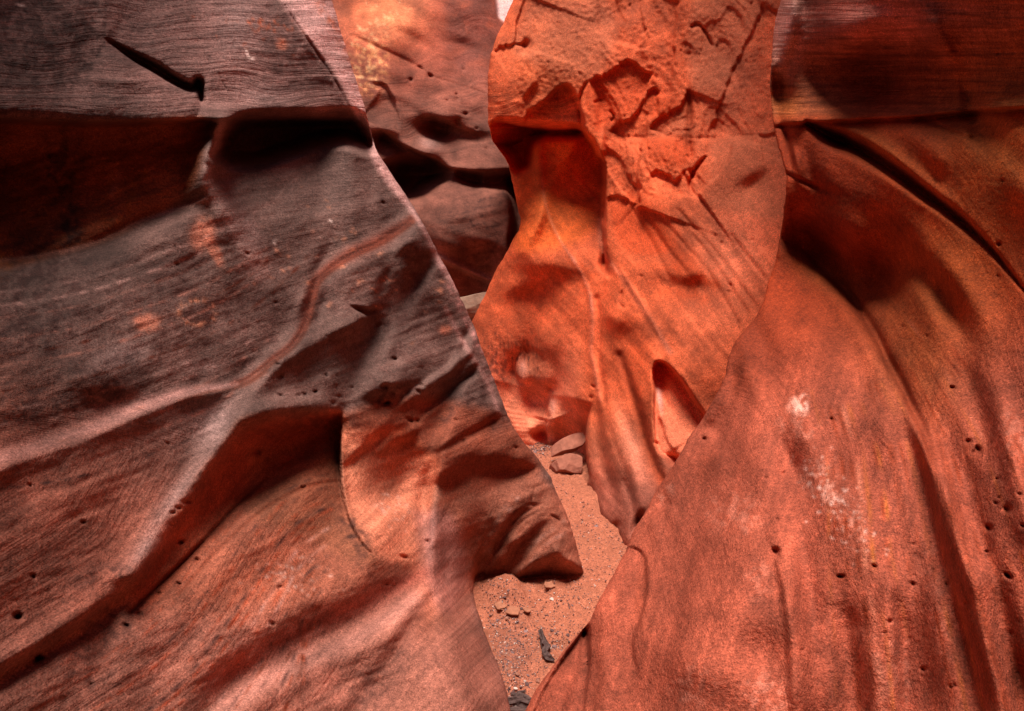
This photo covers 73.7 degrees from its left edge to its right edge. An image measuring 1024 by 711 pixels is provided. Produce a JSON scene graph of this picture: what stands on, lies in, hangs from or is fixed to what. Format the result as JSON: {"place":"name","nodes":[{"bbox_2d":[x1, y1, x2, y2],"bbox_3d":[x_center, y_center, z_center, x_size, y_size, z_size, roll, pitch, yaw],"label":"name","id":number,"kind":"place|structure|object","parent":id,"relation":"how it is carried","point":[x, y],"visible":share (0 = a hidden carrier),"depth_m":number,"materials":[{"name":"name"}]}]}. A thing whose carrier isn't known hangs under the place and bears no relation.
{"place":"outdoors","nodes":[
{"label":"outdoors","id":0,"kind":"place"},
{"bbox_2d":[332,0,520,320],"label":"rock wall","id":1,"kind":"structure","parent":0,"point":[420,68],"depth_m":6.38,"materials":[{"name":"stone"}]},
{"bbox_2d":[473,442,626,706],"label":"ground","id":2,"kind":"structure","parent":0,"point":[587,494],"depth_m":3.05,"materials":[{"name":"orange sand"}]},
{"bbox_2d":[0,0,583,710],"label":"rock wall","id":3,"kind":"structure","parent":2,"relation":"on","point":[264,446],"depth_m":2.06,"materials":[{"name":"stone"}]},
{"bbox_2d":[494,600,506,609],"bbox_3d":[-0.053,1.078,2.943,0.052,0.021,0.051,-2,17,-29],"label":"mud plate","id":4,"kind":"object","parent":2,"relation":"on","point":[498,605],"visible":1,"depth_m":2.94,"materials":[{"name":"orange soil"}]},
{"bbox_2d":[505,605,518,615],"bbox_3d":[0.005,1.086,2.902,0.058,0.019,0.052,6,18,16],"label":"mud plate","id":5,"kind":"object","parent":2,"relation":"on","point":[512,610],"visible":1,"depth_m":2.90,"materials":[{"name":"orange soil"}]},
{"bbox_2d":[510,706,525,710],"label":"stick","id":6,"kind":"object","parent":2,"relation":"on","point":[515,708],"visible":0.52,"depth_m":2.31,"materials":[{"name":"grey wood"}]},
{"bbox_2d":[508,696,529,707],"bbox_3d":[0.037,1.196,2.356,0.125,0.038,0.039,2,10,12],"label":"stick","id":7,"kind":"object","parent":2,"relation":"on","point":[520,701],"visible":0.52,"depth_m":2.35,"materials":[{"name":"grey wood"}]},
{"bbox_2d":[510,692,530,699],"bbox_3d":[0.044,1.198,2.390,0.115,0.031,0.019,8,13,38],"label":"stick","id":8,"kind":"object","parent":2,"relation":"on","point":[525,696],"visible":0.63,"depth_m":2.39,"materials":[{"name":"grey wood"}]},
{"bbox_2d":[523,606,530,612],"bbox_3d":[0.063,1.088,2.917,0.033,0.020,0.028,16,15,36],"label":"mud plate","id":9,"kind":"object","parent":2,"relation":"on","point":[526,609],"visible":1,"depth_m":2.92,"materials":[{"name":"orange soil"}]},
{"bbox_2d":[538,628,554,661],"bbox_3d":[0.131,1.135,2.659,0.047,0.057,0.208,-1,10,-5],"label":"stick","id":10,"kind":"object","parent":2,"relation":"on","point":[545,647],"visible":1,"depth_m":2.63,"materials":[{"name":"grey wood"}]},
{"bbox_2d":[544,581,554,588],"bbox_3d":[0.168,1.047,3.113,0.051,0.018,0.043,1,17,-12],"label":"mud plate","id":11,"kind":"object","parent":2,"relation":"on","point":[550,584],"visible":1,"depth_m":3.11,"materials":[{"name":"orange soil"}]},
{"bbox_2d":[549,453,582,473],"bbox_3d":[0.374,0.747,4.653,0.226,0.137,0.200,-4,16,-5],"label":"boulder","id":12,"kind":"object","parent":2,"relation":"on","point":[570,463],"visible":0.92,"depth_m":4.60,"materials":[{"name":"stone"}]},
{"bbox_2d":[551,433,584,456],"bbox_3d":[0.391,0.628,4.808,0.283,0.072,0.174,-27,25,-2],"label":"boulder","id":13,"kind":"object","parent":2,"relation":"on","point":[571,443],"visible":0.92,"depth_m":4.77,"materials":[{"name":"stone"}]},
{"bbox_2d":[472,0,786,545],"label":"rock fin","id":14,"kind":"object","parent":2,"relation":"on","point":[635,142],"visible":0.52,"depth_m":4.56,"materials":[{"name":"stone"}]},
{"bbox_2d":[460,292,485,319],"bbox_3d":[-0.327,-0.394,5.603,0.562,0.217,0.179,-12,13,-15],"label":"chockstone","id":15,"kind":"object","parent":14,"relation":"attached to","point":[472,302],"visible":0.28,"depth_m":5.53,"materials":[{"name":"stone"}]},
{"bbox_2d":[525,0,1023,710],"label":"rock wall","id":16,"kind":"structure","parent":2,"relation":"on","point":[833,518],"depth_m":1.92,"materials":[{"name":"stone"}]}
]}

